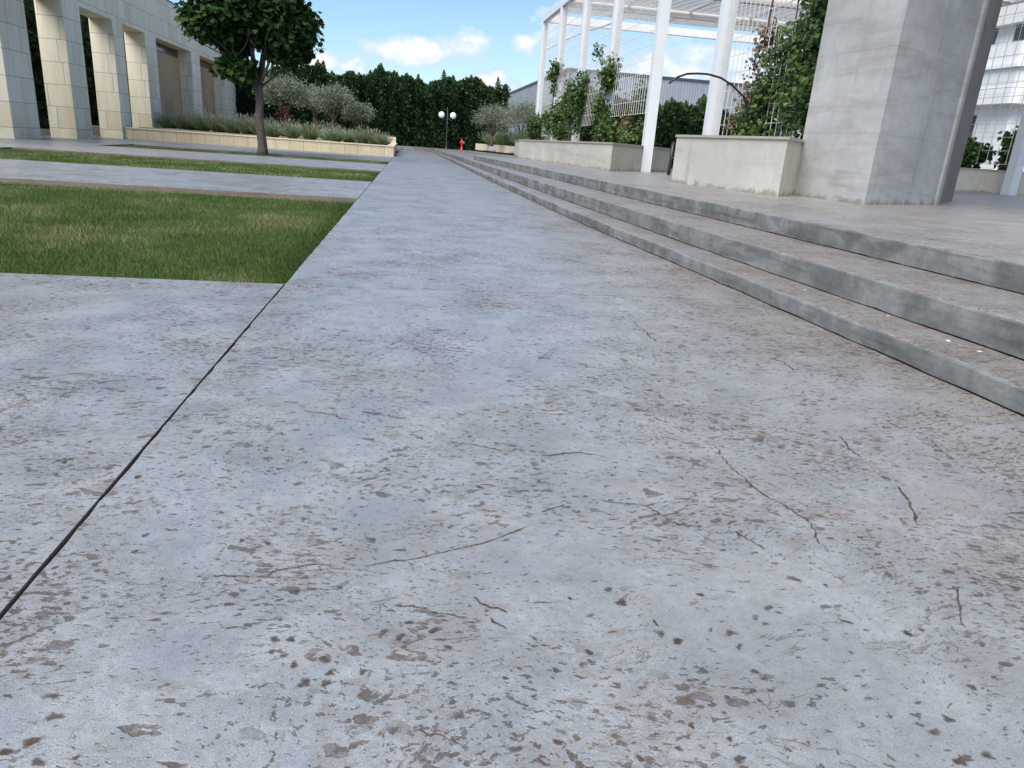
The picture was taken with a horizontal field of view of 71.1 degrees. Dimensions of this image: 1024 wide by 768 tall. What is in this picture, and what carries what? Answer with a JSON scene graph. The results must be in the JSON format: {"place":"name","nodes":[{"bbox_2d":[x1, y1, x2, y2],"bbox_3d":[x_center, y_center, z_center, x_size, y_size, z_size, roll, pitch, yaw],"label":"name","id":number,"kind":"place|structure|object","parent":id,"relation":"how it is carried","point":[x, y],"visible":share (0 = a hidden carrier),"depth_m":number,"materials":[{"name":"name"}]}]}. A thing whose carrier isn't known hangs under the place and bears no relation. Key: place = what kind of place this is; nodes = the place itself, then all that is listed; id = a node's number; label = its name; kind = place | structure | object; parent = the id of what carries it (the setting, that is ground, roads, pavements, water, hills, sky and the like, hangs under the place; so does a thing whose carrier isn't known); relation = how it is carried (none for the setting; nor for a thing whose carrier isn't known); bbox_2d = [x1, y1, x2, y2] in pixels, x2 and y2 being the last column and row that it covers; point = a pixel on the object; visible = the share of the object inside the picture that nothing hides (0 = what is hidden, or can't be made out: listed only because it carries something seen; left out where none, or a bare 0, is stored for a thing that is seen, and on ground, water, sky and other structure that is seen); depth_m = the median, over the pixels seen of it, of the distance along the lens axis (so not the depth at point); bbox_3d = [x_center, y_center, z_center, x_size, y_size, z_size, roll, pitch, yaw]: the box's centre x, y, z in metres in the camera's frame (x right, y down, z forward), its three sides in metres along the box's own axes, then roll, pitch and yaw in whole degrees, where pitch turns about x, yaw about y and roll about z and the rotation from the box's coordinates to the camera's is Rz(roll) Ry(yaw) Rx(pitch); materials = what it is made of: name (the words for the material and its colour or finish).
{"place":"outdoors","nodes":[
{"label":"outdoors","id":0,"kind":"place"},
{"bbox_2d":[0,138,132,148],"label":"path","id":1,"kind":"structure","parent":0,"point":[7,143],"depth_m":25.11,"materials":[{"name":"concrete"}]},
{"bbox_2d":[0,273,283,619],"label":"paving","id":2,"kind":"structure","parent":0,"point":[116,371],"depth_m":2.88,"materials":[{"name":"concrete"}]},
{"bbox_2d":[0,181,353,284],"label":"lawn","id":3,"kind":"structure","parent":0,"point":[135,244],"depth_m":7.12,"materials":[{"name":"green plant"}]},
{"bbox_2d":[0,159,371,202],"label":"path","id":4,"kind":"structure","parent":0,"point":[29,172],"depth_m":12.78,"materials":[{"name":"concrete"}]},
{"bbox_2d":[0,148,379,181],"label":"grass","id":5,"kind":"structure","parent":0,"point":[153,162],"depth_m":18.35,"materials":[{"name":"green plant"}]},
{"bbox_2d":[11,145,386,172],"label":"path","id":6,"kind":"structure","parent":0,"point":[220,157],"depth_m":22.66,"materials":[{"name":"concrete"}]},
{"bbox_2d":[41,133,392,161],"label":"path","id":7,"kind":"structure","parent":0,"point":[191,146],"depth_m":32.49,"materials":[{"name":"concrete"}]},
{"bbox_2d":[124,127,396,156],"bbox_3d":[-14.604,-16.264,47.915,13.540,0.620,22.410,1,19,-9],"label":"stone planter","id":8,"kind":"object","parent":7,"relation":"on","point":[318,144],"visible":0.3,"depth_m":37.56,"materials":[{"name":"stone"}]},
{"bbox_2d":[151,109,185,128],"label":"lavender bush","id":9,"kind":"object","parent":8,"relation":"on","point":[165,123],"visible":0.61,"depth_m":40.91,"materials":[{"name":"green plant"}]},
{"bbox_2d":[164,109,198,129],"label":"lavender bush","id":10,"kind":"object","parent":8,"relation":"on","point":[182,123],"visible":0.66,"depth_m":40.86,"materials":[{"name":"green plant"}]},
{"bbox_2d":[183,109,216,131],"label":"lavender bush","id":11,"kind":"object","parent":8,"relation":"on","point":[197,125],"visible":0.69,"depth_m":40.62,"materials":[{"name":"green plant"}]},
{"bbox_2d":[200,112,230,131],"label":"lavender bush","id":12,"kind":"object","parent":8,"relation":"on","point":[214,124],"visible":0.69,"depth_m":40.61,"materials":[{"name":"green plant"}]},
{"bbox_2d":[215,112,245,133],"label":"lavender bush","id":13,"kind":"object","parent":8,"relation":"on","point":[228,128],"visible":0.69,"depth_m":40.36,"materials":[{"name":"green plant"}]},
{"bbox_2d":[232,112,265,134],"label":"lavender bush","id":14,"kind":"object","parent":8,"relation":"on","point":[242,128],"visible":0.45,"depth_m":40.12,"materials":[{"name":"green plant"}]},
{"bbox_2d":[242,116,273,135],"bbox_3d":[-14.159,-14.505,40.090,2.068,1.209,2.179,14,21,27],"label":"lavender bush","id":15,"kind":"object","parent":8,"relation":"on","point":[253,129],"visible":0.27,"depth_m":39.83,"materials":[{"name":"green plant"}]},
{"bbox_2d":[264,119,285,137],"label":"lavender bush","id":16,"kind":"object","parent":8,"relation":"on","point":[273,131],"visible":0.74,"depth_m":39.19,"materials":[{"name":"green plant"}]},
{"bbox_2d":[248,70,312,119],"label":"olive tree","id":17,"kind":"object","parent":8,"relation":"on","point":[274,90],"visible":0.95,"depth_m":42.25,"materials":[{"name":"green plant"}]},
{"bbox_2d":[269,101,295,128],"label":"red shrub","id":18,"kind":"object","parent":8,"relation":"on","point":[285,115],"visible":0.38,"depth_m":41.87,"materials":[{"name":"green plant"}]},
{"bbox_2d":[273,118,303,136],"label":"lavender bush","id":19,"kind":"object","parent":8,"relation":"on","point":[289,126],"visible":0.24,"depth_m":41.14,"materials":[{"name":"green plant"}]},
{"bbox_2d":[278,120,305,138],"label":"lavender bush","id":20,"kind":"object","parent":8,"relation":"on","point":[292,134],"visible":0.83,"depth_m":39.08,"materials":[{"name":"green plant"}]},
{"bbox_2d":[294,123,324,139],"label":"lavender bush","id":21,"kind":"object","parent":8,"relation":"on","point":[311,134],"visible":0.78,"depth_m":39.34,"materials":[{"name":"green plant"}]},
{"bbox_2d":[289,81,333,126],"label":"olive tree","id":22,"kind":"object","parent":8,"relation":"on","point":[314,112],"visible":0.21,"depth_m":45.62,"materials":[{"name":"green plant"}]},
{"bbox_2d":[310,121,344,139],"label":"lavender bush","id":23,"kind":"object","parent":8,"relation":"on","point":[322,128],"visible":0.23,"depth_m":41.48,"materials":[{"name":"green plant"}]},
{"bbox_2d":[301,79,361,128],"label":"olive tree","id":24,"kind":"object","parent":8,"relation":"on","point":[339,96],"visible":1,"depth_m":42.37,"materials":[{"name":"green plant"}]},
{"bbox_2d":[323,125,348,141],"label":"lavender bush","id":25,"kind":"object","parent":8,"relation":"on","point":[334,137],"visible":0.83,"depth_m":39.29,"materials":[{"name":"green plant"}]},
{"bbox_2d":[336,128,357,141],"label":"lavender bush","id":26,"kind":"object","parent":8,"relation":"on","point":[348,139],"visible":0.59,"depth_m":40.22,"materials":[{"name":"green plant"}]},
{"bbox_2d":[341,98,377,130],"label":"olive tree","id":27,"kind":"object","parent":8,"relation":"on","point":[363,112],"visible":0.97,"depth_m":44.70,"materials":[{"name":"green plant"}]},
{"bbox_2d":[349,124,377,143],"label":"lavender bush","id":28,"kind":"object","parent":8,"relation":"on","point":[361,138],"visible":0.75,"depth_m":39.77,"materials":[{"name":"green plant"}]},
{"bbox_2d":[363,127,387,144],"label":"lavender bush","id":29,"kind":"object","parent":8,"relation":"on","point":[370,139],"visible":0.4,"depth_m":39.65,"materials":[{"name":"green plant"}]},
{"bbox_2d":[372,132,393,144],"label":"lavender bush","id":30,"kind":"object","parent":8,"relation":"on","point":[380,140],"visible":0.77,"depth_m":39.23,"materials":[{"name":"green plant"}]},
{"bbox_2d":[389,137,395,143],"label":"stone block","id":31,"kind":"structure","parent":8,"relation":"on","point":[394,140],"depth_m":52.01,"materials":[{"name":"beige stone"}]},
{"bbox_2d":[173,0,324,154],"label":"maple tree","id":32,"kind":"object","parent":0,"point":[238,33],"visible":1,"depth_m":27.21,"materials":[{"name":"green plant"}]},
{"bbox_2d":[118,145,388,163],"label":"grass","id":33,"kind":"structure","parent":0,"point":[253,154],"depth_m":28.68,"materials":[{"name":"green plant"}]},
{"bbox_2d":[320,127,330,139],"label":"bush","id":34,"kind":"object","parent":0,"point":[324,137],"visible":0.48,"depth_m":40.77,"materials":[{"name":"green plant"}]},
{"bbox_2d":[170,0,802,91],"label":"sky","id":35,"kind":"structure","parent":0,"point":[488,40],"materials":[{"name":"blue"}]},
{"bbox_2d":[0,150,1023,767],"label":"walkway","id":36,"kind":"structure","parent":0,"point":[442,462],"depth_m":1.93,"materials":[{"name":"concrete"}]},
{"bbox_2d":[397,148,1023,416],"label":"step","id":37,"kind":"object","parent":36,"relation":"on","point":[957,362],"visible":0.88,"depth_m":4.68,"materials":[{"name":"concrete"}]},
{"bbox_2d":[397,146,1023,360],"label":"step","id":38,"kind":"object","parent":37,"relation":"on","point":[989,317],"visible":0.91,"depth_m":5.45,"materials":[{"name":"concrete"}]},
{"bbox_2d":[473,155,1023,294],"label":"step","id":39,"kind":"object","parent":38,"relation":"on","point":[998,268],"visible":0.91,"depth_m":6.60,"materials":[{"name":"concrete"}]},
{"bbox_2d":[397,145,672,168],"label":"landing","id":40,"kind":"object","parent":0,"point":[468,153],"visible":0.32,"depth_m":51.54,"materials":[{"name":"concrete"}]},
{"bbox_2d":[234,59,511,150],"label":"conifer hedge","id":41,"kind":"object","parent":40,"relation":"on","point":[407,107],"visible":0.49,"depth_m":63.75,"materials":[{"name":"green plant"}]},
{"bbox_2d":[439,107,455,148],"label":"street lamp","id":42,"kind":"object","parent":40,"relation":"on","point":[442,115],"visible":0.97,"depth_m":62.10,"materials":[{"name":"metal"}]},
{"bbox_2d":[475,143,514,154],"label":"stone planter","id":43,"kind":"object","parent":40,"relation":"on","point":[502,149],"visible":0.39,"depth_m":57.19,"materials":[{"name":"beige stone"}]},
{"bbox_2d":[470,101,515,146],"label":"olive tree","id":44,"kind":"object","parent":43,"relation":"on","point":[489,118],"visible":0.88,"depth_m":53.38,"materials":[{"name":"green plant"}]},
{"bbox_2d":[478,127,508,144],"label":"lavender bush","id":45,"kind":"object","parent":43,"relation":"on","point":[486,137],"visible":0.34,"depth_m":58.84,"materials":[{"name":"green plant"}]},
{"bbox_2d":[493,128,513,145],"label":"lavender bush","id":46,"kind":"object","parent":43,"relation":"on","point":[497,140],"visible":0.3,"depth_m":56.87,"materials":[{"name":"green plant"}]},
{"bbox_2d":[497,128,517,145],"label":"lavender bush","id":47,"kind":"object","parent":43,"relation":"on","point":[506,142],"visible":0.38,"depth_m":55.05,"materials":[{"name":"green plant"}]},
{"bbox_2d":[507,128,530,142],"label":"lavender bush","id":48,"kind":"object","parent":43,"relation":"on","point":[514,139],"visible":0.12,"depth_m":52.01,"materials":[{"name":"green plant"}]},
{"bbox_2d":[494,93,548,138],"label":"olive tree","id":49,"kind":"object","parent":43,"relation":"on","point":[526,112],"visible":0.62,"depth_m":50.92,"materials":[{"name":"green plant"}]},
{"bbox_2d":[519,96,560,135],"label":"olive tree","id":50,"kind":"object","parent":43,"relation":"on","point":[545,105],"visible":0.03,"depth_m":52.89,"materials":[{"name":"green plant"}]},
{"bbox_2d":[514,139,670,172],"bbox_3d":[2.345,-10.194,31.818,4.230,0.990,23.614,1,19,-9],"label":"rendered planter","id":51,"kind":"object","parent":40,"relation":"on","point":[609,156],"visible":0.88,"depth_m":23.57,"materials":[{"name":"grey concrete"}]},
{"bbox_2d":[521,112,544,139],"bbox_3d":[1.250,-14.474,40.591,1.258,1.812,3.118,1,19,-9],"label":"climbing vine","id":52,"kind":"object","parent":51,"relation":"on","point":[534,129],"visible":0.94,"depth_m":39.95,"materials":[{"name":"green plant"}]},
{"bbox_2d":[539,58,566,137],"bbox_3d":[2.070,-14.268,36.359,1.122,4.196,1.800,1,19,-9],"label":"climbing vine","id":53,"kind":"object","parent":51,"relation":"on","point":[552,75],"visible":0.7,"depth_m":35.88,"materials":[{"name":"green plant"}]},
{"bbox_2d":[548,69,596,140],"bbox_3d":[2.651,-12.403,32.506,1.383,3.195,6.022,1,19,-9],"label":"climbing vine","id":54,"kind":"object","parent":51,"relation":"on","point":[574,97],"visible":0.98,"depth_m":31.12,"materials":[{"name":"green plant"}]},
{"bbox_2d":[586,42,622,141],"bbox_3d":[3.368,-10.923,27.088,1.221,4.062,3.983,1,19,-9],"label":"climbing vine","id":55,"kind":"object","parent":51,"relation":"on","point":[604,130],"visible":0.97,"depth_m":26.39,"materials":[{"name":"green plant"}]},
{"bbox_2d":[614,79,648,144],"bbox_3d":[4.325,-9.300,24.977,1.315,2.423,2.649,1,19,-9],"label":"climbing vine","id":56,"kind":"object","parent":51,"relation":"on","point":[630,128],"visible":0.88,"depth_m":24.51,"materials":[{"name":"green plant"}]},
{"bbox_2d":[506,68,806,139],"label":"warehouse","id":57,"kind":"structure","parent":40,"relation":"on","point":[692,91],"depth_m":72.67,"materials":[{"name":"grey metal"}]},
{"bbox_2d":[561,86,766,167],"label":"conifer hedge","id":58,"kind":"object","parent":40,"relation":"on","point":[673,122],"visible":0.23,"depth_m":47.45,"materials":[{"name":"green plant"}]},
{"bbox_2d":[968,2,1023,171],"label":"office building","id":59,"kind":"structure","parent":40,"relation":"on","point":[1018,60],"depth_m":55.25,"materials":[{"name":"white paint"}]},
{"bbox_2d":[968,116,976,136],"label":"window","id":60,"kind":"structure","parent":59,"relation":"in","point":[974,117],"depth_m":58.60,"materials":[{"name":"grey glass"}]},
{"bbox_2d":[992,29,998,44],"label":"window","id":61,"kind":"structure","parent":59,"relation":"in","point":[996,32],"depth_m":56.34,"materials":[{"name":"grey glass"}]},
{"bbox_2d":[1013,24,1023,41],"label":"window","id":62,"kind":"structure","parent":59,"relation":"in","point":[1018,29],"depth_m":54.18,"materials":[{"name":"grey glass"}]},
{"bbox_2d":[667,142,674,174],"bbox_3d":[4.413,-6.256,19.889,0.109,0.882,0.089,1,19,-9],"label":"pipe","id":63,"kind":"object","parent":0,"point":[671,158],"visible":1,"depth_m":19.85,"materials":[{"name":"black plastic"}]},
{"bbox_2d":[491,156,1023,251],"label":"terrace","id":64,"kind":"structure","parent":0,"point":[991,220],"depth_m":10.11,"materials":[{"name":"concrete"}]},
{"bbox_2d":[671,135,803,195],"bbox_3d":[5.083,-4.570,14.926,3.511,0.945,6.426,1,19,-9],"label":"rendered planter","id":65,"kind":"object","parent":64,"relation":"on","point":[766,165],"visible":0.8,"depth_m":12.86,"materials":[{"name":"beige concrete"}]},
{"bbox_2d":[669,72,751,135],"bbox_3d":[4.212,-5.727,14.988,2.332,1.385,0.108,-4,20,-23],"label":"hose","id":66,"kind":"object","parent":65,"relation":"on","point":[721,78],"visible":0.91,"depth_m":14.77,"materials":[{"name":"black plastic"}]},
{"bbox_2d":[722,0,827,139],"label":"climbing vine","id":67,"kind":"object","parent":65,"relation":"on","point":[802,82],"visible":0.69,"depth_m":14.24,"materials":[{"name":"green plant"}]},
{"bbox_2d":[534,0,1023,195],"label":"pergola","id":68,"kind":"object","parent":64,"relation":"on","point":[666,12],"visible":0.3,"depth_m":30.62,"materials":[{"name":"white paint"}]},
{"bbox_2d":[538,14,559,135],"bbox_3d":[1.930,-16.309,38.170,0.026,5.900,4.600,1,19,-9],"label":"wire trellis","id":69,"kind":"object","parent":68,"relation":"attached to","point":[556,40],"visible":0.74,"depth_m":38.41,"materials":[{"name":"white metal"}]},
{"bbox_2d":[556,0,582,131],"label":"wire trellis","id":70,"kind":"object","parent":68,"relation":"hanging from","point":[563,51],"visible":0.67,"depth_m":33.38,"materials":[{"name":"white metal"}]},
{"bbox_2d":[578,0,613,125],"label":"wire trellis","id":71,"kind":"object","parent":68,"relation":"hanging from","point":[595,51],"visible":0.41,"depth_m":29.05,"materials":[{"name":"white metal"}]},
{"bbox_2d":[607,0,658,116],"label":"wire trellis","id":72,"kind":"object","parent":68,"relation":"attached to","point":[641,100],"visible":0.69,"depth_m":24.09,"materials":[{"name":"white metal"}]},
{"bbox_2d":[713,0,814,136],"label":"wire trellis","id":73,"kind":"object","parent":68,"relation":"attached to","point":[743,53],"visible":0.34,"depth_m":15.91,"materials":[{"name":"white metal"}]},
{"bbox_2d":[787,0,1023,11],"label":"roof netting","id":74,"kind":"object","parent":68,"relation":"attached to","point":[1001,6],"visible":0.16,"depth_m":27.59,"materials":[{"name":"metal"}]},
{"bbox_2d":[971,4,1023,164],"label":"wire trellis","id":75,"kind":"object","parent":68,"relation":"attached to","point":[993,97],"visible":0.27,"depth_m":27.98,"materials":[{"name":"white metal"}]},
{"bbox_2d":[793,0,1002,204],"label":"concrete pillar","id":76,"kind":"structure","parent":64,"relation":"on","point":[896,86],"depth_m":11.66,"materials":[{"name":"grey concrete"}]},
{"bbox_2d":[954,167,1023,195],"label":"rendered planter","id":77,"kind":"object","parent":64,"relation":"on","point":[980,180],"visible":0.38,"depth_m":28.70,"materials":[{"name":"beige concrete"}]},
{"bbox_2d":[961,137,996,168],"bbox_3d":[18.707,-9.370,29.700,2.153,1.970,1.891,1,19,-9],"label":"climbing vine","id":78,"kind":"object","parent":77,"relation":"on","point":[973,147],"visible":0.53,"depth_m":29.17,"materials":[{"name":"green plant"}]},
{"bbox_2d":[994,125,1018,170],"bbox_3d":[20.523,-9.589,29.338,1.328,2.212,1.153,7,19,8],"label":"climbing vine","id":79,"kind":"object","parent":77,"relation":"on","point":[1005,144],"visible":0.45,"depth_m":29.23,"materials":[{"name":"green plant"}]},
{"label":"path","id":80,"kind":"structure","parent":0,"visible":0},
{"bbox_2d":[40,125,100,134],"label":"garden wall","id":81,"kind":"structure","parent":80,"relation":"on","point":[95,129],"depth_m":39.03,"materials":[{"name":"stone"}]},
{"bbox_2d":[0,0,239,138],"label":"stone colonnade","id":82,"kind":"object","parent":80,"relation":"on","point":[169,66],"visible":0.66,"depth_m":35.19,"materials":[{"name":"stone"}]},
{"bbox_2d":[156,42,178,58],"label":"window","id":83,"kind":"structure","parent":82,"relation":"in","point":[161,48],"depth_m":45.27,"materials":[{"name":"grey glass"}]},
{"bbox_2d":[200,59,212,68],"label":"window","id":84,"kind":"structure","parent":82,"relation":"in","point":[204,64],"depth_m":54.22,"materials":[{"name":"grey glass"}]},
{"bbox_3d":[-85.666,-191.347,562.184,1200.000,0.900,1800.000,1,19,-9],"label":"ground","id":85,"kind":"structure","parent":0,"visible":0},
{"bbox_2d":[23,0,132,128],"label":"conifer hedge","id":86,"kind":"object","parent":85,"relation":"on","point":[32,31],"visible":0.07,"depth_m":36.61,"materials":[{"name":"green plant"}]}
]}

